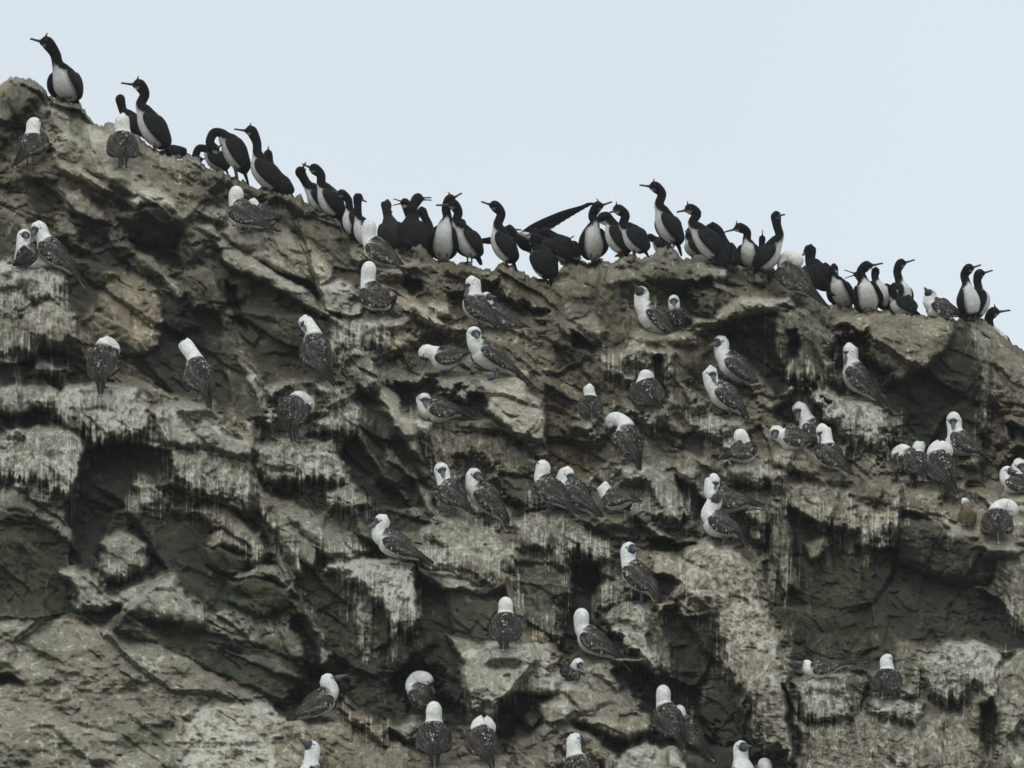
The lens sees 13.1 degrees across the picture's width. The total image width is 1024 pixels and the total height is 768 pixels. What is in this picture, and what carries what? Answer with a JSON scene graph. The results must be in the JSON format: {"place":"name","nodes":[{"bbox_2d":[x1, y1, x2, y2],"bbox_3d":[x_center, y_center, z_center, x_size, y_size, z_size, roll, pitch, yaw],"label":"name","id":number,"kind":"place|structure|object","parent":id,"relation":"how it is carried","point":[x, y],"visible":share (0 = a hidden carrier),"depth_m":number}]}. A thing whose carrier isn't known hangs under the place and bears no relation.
{"place":"outdoors","nodes":[
{"label":"outdoors","id":0,"kind":"place"},
{"bbox_2d":[0,76,1023,767],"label":"rocky cliff","id":1,"kind":"structure","parent":0,"point":[188,578],"depth_m":41.35},
{"bbox_2d":[11,229,38,267],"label":"booby","id":2,"kind":"object","parent":1,"relation":"on","point":[25,253],"visible":1,"depth_m":42.81},
{"bbox_2d":[12,117,53,168],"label":"booby","id":3,"kind":"object","parent":1,"relation":"on","point":[33,141],"visible":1,"depth_m":43.81},
{"bbox_2d":[30,33,83,103],"bbox_3d":[-4.583,-3.163,44.617,0.631,0.658,0.384,4,-11,-23],"label":"cormorant","id":4,"kind":"object","parent":1,"relation":"on","point":[64,80],"visible":1,"depth_m":44.52},
{"bbox_2d":[31,220,85,287],"bbox_3d":[-4.398,-1.259,43.000,0.518,0.678,0.327,-4,-11,23],"label":"booby","id":5,"kind":"object","parent":1,"relation":"on","point":[53,253],"visible":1,"depth_m":42.95},
{"bbox_2d":[86,336,119,396],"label":"booby","id":6,"kind":"object","parent":1,"relation":"on","point":[102,364],"visible":1,"depth_m":41.93},
{"bbox_2d":[106,113,138,167],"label":"booby","id":7,"kind":"object","parent":1,"relation":"on","point":[122,145],"visible":1,"depth_m":43.47},
{"bbox_2d":[115,94,143,138],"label":"cormorant","id":8,"kind":"object","parent":1,"relation":"on","point":[122,108],"visible":0.59,"depth_m":44.77},
{"bbox_2d":[121,76,171,155],"bbox_3d":[-3.614,-2.676,44.225,0.346,0.803,0.463,-6,-12,32],"label":"cormorant","id":9,"kind":"object","parent":1,"relation":"on","point":[153,128],"visible":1,"depth_m":44.18},
{"bbox_2d":[159,145,191,158],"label":"cormorant","id":10,"kind":"object","parent":1,"relation":"on","point":[178,152],"visible":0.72,"depth_m":44.61},
{"bbox_2d":[179,338,215,410],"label":"booby","id":11,"kind":"object","parent":1,"relation":"on","point":[198,374],"visible":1,"depth_m":41.62},
{"bbox_2d":[192,144,229,173],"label":"cormorant","id":12,"kind":"object","parent":1,"relation":"on","point":[218,162],"visible":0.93,"depth_m":44.34},
{"bbox_2d":[206,128,250,185],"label":"cormorant","id":13,"kind":"object","parent":1,"relation":"on","point":[235,153],"visible":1,"depth_m":43.95},
{"bbox_2d":[228,186,277,233],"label":"booby","id":14,"kind":"object","parent":1,"relation":"on","point":[244,212],"visible":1,"depth_m":43.04},
{"bbox_2d":[234,123,283,194],"bbox_3d":[-2.483,-2.227,43.948,0.318,0.734,0.440,-9,-14,42],"label":"cormorant","id":15,"kind":"object","parent":1,"relation":"on","point":[265,173],"visible":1,"depth_m":43.89},
{"bbox_2d":[249,198,281,229],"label":"booby","id":16,"kind":"object","parent":1,"relation":"on","point":[270,216],"visible":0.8,"depth_m":43.34},
{"bbox_2d":[264,146,294,197],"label":"cormorant","id":17,"kind":"object","parent":1,"relation":"on","point":[287,188],"visible":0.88,"depth_m":44.23},
{"bbox_2d":[276,391,314,443],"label":"booby","id":18,"kind":"object","parent":1,"relation":"on","point":[295,408],"visible":1,"depth_m":41.67},
{"bbox_2d":[295,162,322,212],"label":"cormorant","id":19,"kind":"object","parent":1,"relation":"on","point":[309,187],"visible":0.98,"depth_m":43.64},
{"bbox_2d":[297,737,321,767],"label":"booby","id":20,"kind":"object","parent":1,"relation":"on","point":[311,754],"visible":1,"depth_m":38.87},
{"bbox_2d":[285,673,347,720],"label":"booby","id":21,"kind":"object","parent":1,"relation":"on","point":[319,702],"visible":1,"depth_m":39.99},
{"bbox_2d":[298,314,336,388],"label":"booby","id":22,"kind":"object","parent":1,"relation":"on","point":[315,352],"visible":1,"depth_m":41.90},
{"bbox_2d":[302,163,344,223],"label":"cormorant","id":23,"kind":"object","parent":1,"relation":"on","point":[332,204],"visible":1,"depth_m":43.40},
{"bbox_2d":[331,189,353,234],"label":"cormorant","id":24,"kind":"object","parent":1,"relation":"on","point":[347,220],"visible":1,"depth_m":43.23},
{"bbox_2d":[351,193,366,246],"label":"cormorant","id":25,"kind":"object","parent":1,"relation":"on","point":[359,218],"visible":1,"depth_m":43.01},
{"bbox_2d":[358,261,397,316],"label":"booby","id":26,"kind":"object","parent":1,"relation":"on","point":[373,295],"visible":1,"depth_m":42.37},
{"bbox_2d":[361,219,407,273],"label":"booby","id":27,"kind":"object","parent":1,"relation":"on","point":[379,251],"visible":1,"depth_m":42.80},
{"bbox_2d":[377,199,399,248],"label":"cormorant","id":28,"kind":"object","parent":1,"relation":"on","point":[387,226],"visible":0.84,"depth_m":43.38},
{"bbox_2d":[366,514,433,565],"bbox_3d":[-1.023,1.426,40.676,0.624,0.477,0.306,0,-10,0],"label":"booby","id":29,"kind":"object","parent":1,"relation":"on","point":[388,541],"visible":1,"depth_m":40.61},
{"bbox_2d":[393,198,409,217],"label":"cormorant","id":30,"kind":"object","parent":1,"relation":"on","point":[404,202],"visible":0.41,"depth_m":43.84},
{"bbox_2d":[394,193,431,253],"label":"cormorant","id":31,"kind":"object","parent":1,"relation":"on","point":[410,233],"visible":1,"depth_m":42.99},
{"bbox_2d":[405,671,435,715],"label":"booby","id":32,"kind":"object","parent":1,"relation":"on","point":[420,690],"visible":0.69,"depth_m":40.21},
{"bbox_2d":[415,206,433,257],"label":"cormorant","id":33,"kind":"object","parent":1,"relation":"on","point":[424,215],"visible":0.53,"depth_m":43.91},
{"bbox_2d":[415,701,451,767],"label":"booby","id":34,"kind":"object","parent":1,"relation":"on","point":[433,740],"visible":1,"depth_m":39.34},
{"bbox_2d":[427,192,461,261],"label":"cormorant","id":35,"kind":"object","parent":1,"relation":"on","point":[442,245],"visible":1,"depth_m":43.43},
{"bbox_2d":[418,344,470,372],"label":"booby","id":36,"kind":"object","parent":1,"relation":"on","point":[448,358],"visible":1,"depth_m":42.15},
{"bbox_2d":[416,393,476,422],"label":"booby","id":37,"kind":"object","parent":1,"relation":"on","point":[439,409],"visible":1,"depth_m":41.97},
{"bbox_2d":[434,462,475,517],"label":"booby","id":38,"kind":"object","parent":1,"relation":"on","point":[451,492],"visible":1,"depth_m":41.07},
{"bbox_2d":[436,199,483,264],"bbox_3d":[-0.517,-1.484,43.491,0.506,0.625,0.303,2,-10,-9],"label":"cormorant","id":39,"kind":"object","parent":1,"relation":"on","point":[470,243],"visible":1,"depth_m":43.42},
{"bbox_2d":[464,715,497,767],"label":"booby","id":40,"kind":"object","parent":1,"relation":"on","point":[480,739],"visible":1,"depth_m":39.19},
{"bbox_2d":[462,275,505,335],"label":"booby","id":41,"kind":"object","parent":1,"relation":"on","point":[477,306],"visible":1,"depth_m":42.63},
{"bbox_2d":[466,468,509,529],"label":"booby","id":42,"kind":"object","parent":1,"relation":"on","point":[486,497],"visible":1,"depth_m":41.33},
{"bbox_2d":[466,326,532,387],"bbox_3d":[-0.127,-0.253,42.134,0.675,0.551,0.319,7,-12,-35],"label":"booby","id":43,"kind":"object","parent":1,"relation":"on","point":[487,355],"visible":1,"depth_m":41.98},
{"bbox_2d":[481,201,518,270],"bbox_3d":[-0.098,-1.450,43.429,0.299,0.703,0.335,-5,-11,25],"label":"cormorant","id":44,"kind":"object","parent":1,"relation":"on","point":[504,246],"visible":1,"depth_m":43.38},
{"bbox_2d":[489,597,521,651],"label":"booby","id":45,"kind":"object","parent":1,"relation":"on","point":[505,627],"visible":1,"depth_m":39.71},
{"bbox_2d":[482,292,530,328],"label":"booby","id":46,"kind":"object","parent":1,"relation":"on","point":[506,317],"visible":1,"depth_m":42.76},
{"bbox_2d":[482,202,592,252],"bbox_3d":[0.189,-1.539,43.925,1.243,0.486,0.199,-3,-10,16],"label":"cormorant","id":47,"kind":"object","parent":1,"relation":"on","point":[549,222],"visible":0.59,"depth_m":43.88},
{"bbox_2d":[526,225,558,261],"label":"cormorant","id":48,"kind":"object","parent":1,"relation":"on","point":[547,242],"visible":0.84,"depth_m":43.50},
{"bbox_2d":[529,233,558,285],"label":"cormorant","id":49,"kind":"object","parent":1,"relation":"on","point":[543,259],"visible":1,"depth_m":43.15},
{"bbox_2d":[527,459,579,517],"bbox_3d":[0.363,0.960,41.168,0.317,0.584,0.479,7,-12,-36],"label":"booby","id":50,"kind":"object","parent":1,"relation":"on","point":[549,488],"visible":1,"depth_m":41.10},
{"bbox_2d":[540,228,578,265],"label":"cormorant","id":51,"kind":"object","parent":1,"relation":"on","point":[565,248],"visible":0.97,"depth_m":43.52},
{"bbox_2d":[560,658,583,680],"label":"booby","id":52,"kind":"object","parent":1,"relation":"on","point":[571,671],"visible":1,"depth_m":39.92},
{"bbox_2d":[570,236,581,259],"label":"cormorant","id":53,"kind":"object","parent":1,"relation":"on","point":[576,244],"visible":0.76,"depth_m":43.86},
{"bbox_2d":[563,733,595,767],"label":"booby","id":54,"kind":"object","parent":1,"relation":"on","point":[576,757],"visible":1,"depth_m":39.08},
{"bbox_2d":[556,466,603,517],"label":"booby","id":55,"kind":"object","parent":1,"relation":"on","point":[580,497],"visible":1,"depth_m":41.22},
{"bbox_2d":[577,383,602,419],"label":"booby","id":56,"kind":"object","parent":1,"relation":"on","point":[590,405],"visible":1,"depth_m":41.77},
{"bbox_2d":[578,198,611,261],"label":"cormorant","id":57,"kind":"object","parent":1,"relation":"on","point":[593,245],"visible":1,"depth_m":43.46},
{"bbox_2d":[574,608,631,671],"bbox_3d":[0.813,2.322,40.369,0.533,0.594,0.307,-3,-10,17],"label":"booby","id":58,"kind":"object","parent":1,"relation":"on","point":[593,640],"visible":1,"depth_m":40.31},
{"bbox_2d":[597,212,630,256],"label":"cormorant","id":59,"kind":"object","parent":1,"relation":"on","point":[614,237],"visible":0.81,"depth_m":43.34},
{"bbox_2d":[597,481,641,513],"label":"booby","id":60,"kind":"object","parent":1,"relation":"on","point":[614,499],"visible":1,"depth_m":41.17},
{"bbox_2d":[605,412,643,470],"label":"booby","id":61,"kind":"object","parent":1,"relation":"on","point":[628,439],"visible":1,"depth_m":41.54},
{"bbox_2d":[609,201,650,262],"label":"cormorant","id":62,"kind":"object","parent":1,"relation":"on","point":[636,238],"visible":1,"depth_m":42.87},
{"bbox_2d":[620,542,664,624],"bbox_3d":[1.194,1.825,40.659,0.404,0.777,0.311,0,-10,0],"label":"booby","id":63,"kind":"object","parent":1,"relation":"on","point":[637,575],"visible":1,"depth_m":40.55},
{"bbox_2d":[630,370,664,410],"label":"booby","id":64,"kind":"object","parent":1,"relation":"on","point":[646,389],"visible":1,"depth_m":41.74},
{"bbox_2d":[634,285,674,333],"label":"booby","id":65,"kind":"object","parent":1,"relation":"on","point":[653,317],"visible":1,"depth_m":42.43},
{"bbox_2d":[647,233,669,250],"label":"cormorant","id":66,"kind":"object","parent":1,"relation":"on","point":[657,242],"visible":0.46,"depth_m":43.92},
{"bbox_2d":[639,178,684,255],"bbox_3d":[1.485,-1.641,43.527,0.301,0.766,0.417,-7,-12,35],"label":"cormorant","id":67,"kind":"object","parent":1,"relation":"on","point":[668,226],"visible":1,"depth_m":43.50},
{"bbox_2d":[650,685,686,752],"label":"booby","id":68,"kind":"object","parent":1,"relation":"on","point":[667,719],"visible":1,"depth_m":39.85},
{"bbox_2d":[667,295,691,328],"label":"booby","id":69,"kind":"object","parent":1,"relation":"on","point":[679,317],"visible":1,"depth_m":42.47},
{"bbox_2d":[684,227,701,257],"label":"cormorant","id":70,"kind":"object","parent":1,"relation":"on","point":[691,250],"visible":0.57,"depth_m":43.82},
{"bbox_2d":[677,705,714,761],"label":"booby","id":71,"kind":"object","parent":1,"relation":"on","point":[694,735],"visible":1,"depth_m":39.79},
{"bbox_2d":[677,201,722,263],"bbox_3d":[1.840,-1.447,42.928,0.311,0.658,0.442,-7,-12,36],"label":"cormorant","id":72,"kind":"object","parent":1,"relation":"on","point":[707,242],"visible":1,"depth_m":42.89},
{"bbox_2d":[706,222,739,270],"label":"cormorant","id":73,"kind":"object","parent":1,"relation":"on","point":[727,257],"visible":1,"depth_m":42.87},
{"bbox_2d":[701,491,747,548],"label":"booby","id":74,"kind":"object","parent":1,"relation":"on","point":[717,522],"visible":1,"depth_m":40.93},
{"bbox_2d":[702,365,748,420],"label":"booby","id":75,"kind":"object","parent":1,"relation":"on","point":[724,395],"visible":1,"depth_m":41.89},
{"bbox_2d":[709,335,760,389],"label":"booby","id":76,"kind":"object","parent":1,"relation":"on","point":[734,366],"visible":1,"depth_m":42.11},
{"bbox_2d":[704,473,765,513],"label":"booby","id":77,"kind":"object","parent":1,"relation":"on","point":[733,500],"visible":1,"depth_m":41.14},
{"bbox_2d":[720,429,757,462],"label":"booby","id":78,"kind":"object","parent":1,"relation":"on","point":[743,448],"visible":1,"depth_m":41.35},
{"bbox_2d":[724,221,758,270],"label":"cormorant","id":79,"kind":"object","parent":1,"relation":"on","point":[748,248],"visible":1,"depth_m":43.05},
{"bbox_2d":[731,740,758,767],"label":"booby","id":80,"kind":"object","parent":1,"relation":"on","point":[740,754],"visible":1,"depth_m":39.34},
{"bbox_2d":[758,230,765,246],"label":"cormorant","id":81,"kind":"object","parent":1,"relation":"on","point":[762,239],"visible":0.17,"depth_m":44.00},
{"bbox_2d":[757,758,771,767],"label":"booby","id":82,"kind":"object","parent":1,"relation":"on","point":[764,762],"visible":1,"depth_m":39.47},
{"bbox_2d":[752,211,784,273],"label":"cormorant","id":83,"kind":"object","parent":1,"relation":"on","point":[767,256],"visible":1,"depth_m":42.95},
{"bbox_2d":[770,425,817,449],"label":"booby","id":84,"kind":"object","parent":1,"relation":"on","point":[792,438],"visible":1,"depth_m":41.59},
{"bbox_2d":[775,250,827,309],"bbox_3d":[2.758,-1.001,42.879,0.564,0.643,0.328,-17,-20,60],"label":"booby","id":85,"kind":"object","parent":1,"relation":"on","point":[792,274],"visible":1,"depth_m":42.87},
{"bbox_2d":[792,401,820,446],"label":"booby","id":86,"kind":"object","parent":1,"relation":"on","point":[809,422],"visible":0.52,"depth_m":41.98},
{"bbox_2d":[802,244,835,295],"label":"cormorant","id":87,"kind":"object","parent":1,"relation":"on","point":[817,270],"visible":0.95,"depth_m":43.27},
{"bbox_2d":[793,659,867,678],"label":"booby","id":88,"kind":"object","parent":1,"relation":"on","point":[821,668],"visible":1,"depth_m":39.82},
{"bbox_2d":[814,423,853,477],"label":"booby","id":89,"kind":"object","parent":1,"relation":"on","point":[828,452],"visible":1,"depth_m":41.36},
{"bbox_2d":[826,263,852,307],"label":"cormorant","id":90,"kind":"object","parent":1,"relation":"on","point":[840,287],"visible":1,"depth_m":43.10},
{"bbox_2d":[844,270,857,280],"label":"cormorant","id":91,"kind":"object","parent":1,"relation":"on","point":[854,275],"visible":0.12,"depth_m":43.43},
{"bbox_2d":[842,342,887,407],"bbox_3d":[3.327,-0.073,42.276,0.435,0.671,0.319,-7,-12,33],"label":"booby","id":92,"kind":"object","parent":1,"relation":"on","point":[857,376],"visible":1,"depth_m":42.23},
{"bbox_2d":[853,261,883,312],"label":"cormorant","id":93,"kind":"object","parent":1,"relation":"on","point":[867,295],"visible":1,"depth_m":42.86},
{"bbox_2d":[871,266,889,310],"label":"cormorant","id":94,"kind":"object","parent":1,"relation":"on","point":[875,272],"visible":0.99,"depth_m":43.15},
{"bbox_2d":[872,654,906,698],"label":"booby","id":95,"kind":"object","parent":1,"relation":"on","point":[887,678],"visible":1,"depth_m":39.77},
{"bbox_2d":[891,444,915,486],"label":"booby","id":96,"kind":"object","parent":1,"relation":"on","point":[901,454],"visible":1,"depth_m":41.56},
{"bbox_2d":[893,259,914,298],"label":"cormorant","id":97,"kind":"object","parent":1,"relation":"on","point":[904,288],"visible":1,"depth_m":43.13},
{"bbox_2d":[888,282,920,315],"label":"cormorant","id":98,"kind":"object","parent":1,"relation":"on","point":[907,304],"visible":0.99,"depth_m":42.89},
{"bbox_2d":[906,441,926,481],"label":"booby","id":99,"kind":"object","parent":1,"relation":"on","point":[916,466],"visible":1,"depth_m":41.49},
{"bbox_2d":[923,440,958,497],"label":"booby","id":100,"kind":"object","parent":1,"relation":"on","point":[939,464],"visible":1,"depth_m":41.37},
{"bbox_2d":[923,287,968,321],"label":"booby","id":101,"kind":"object","parent":1,"relation":"on","point":[935,306],"visible":1,"depth_m":42.81},
{"bbox_2d":[957,498,976,528],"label":"booby","id":102,"kind":"object","parent":1,"relation":"on","point":[967,515],"visible":1,"depth_m":40.98},
{"bbox_2d":[945,412,992,460],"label":"booby","id":103,"kind":"object","parent":1,"relation":"on","point":[962,442],"visible":1,"depth_m":41.63},
{"bbox_2d":[956,264,984,321],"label":"cormorant","id":104,"kind":"object","parent":1,"relation":"on","point":[970,301],"visible":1,"depth_m":42.84},
{"bbox_2d":[973,269,992,319],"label":"cormorant","id":105,"kind":"object","parent":1,"relation":"on","point":[979,274],"visible":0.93,"depth_m":43.16},
{"bbox_2d":[984,304,1010,339],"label":"cormorant","id":106,"kind":"object","parent":1,"relation":"on","point":[992,313],"visible":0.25,"depth_m":43.42},
{"bbox_2d":[980,498,1018,543],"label":"booby","id":107,"kind":"object","parent":1,"relation":"on","point":[996,523],"visible":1,"depth_m":40.69},
{"bbox_2d":[1000,466,1023,493],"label":"booby","id":108,"kind":"object","parent":1,"relation":"on","point":[1011,481],"visible":1,"depth_m":41.38},
{"bbox_2d":[1011,458,1023,492],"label":"booby","id":109,"kind":"object","parent":1,"relation":"on","point":[1018,464],"visible":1,"depth_m":41.52},
{"bbox_2d":[0,0,1023,350],"label":"sky","id":110,"kind":"structure","parent":0,"point":[886,132]}
]}

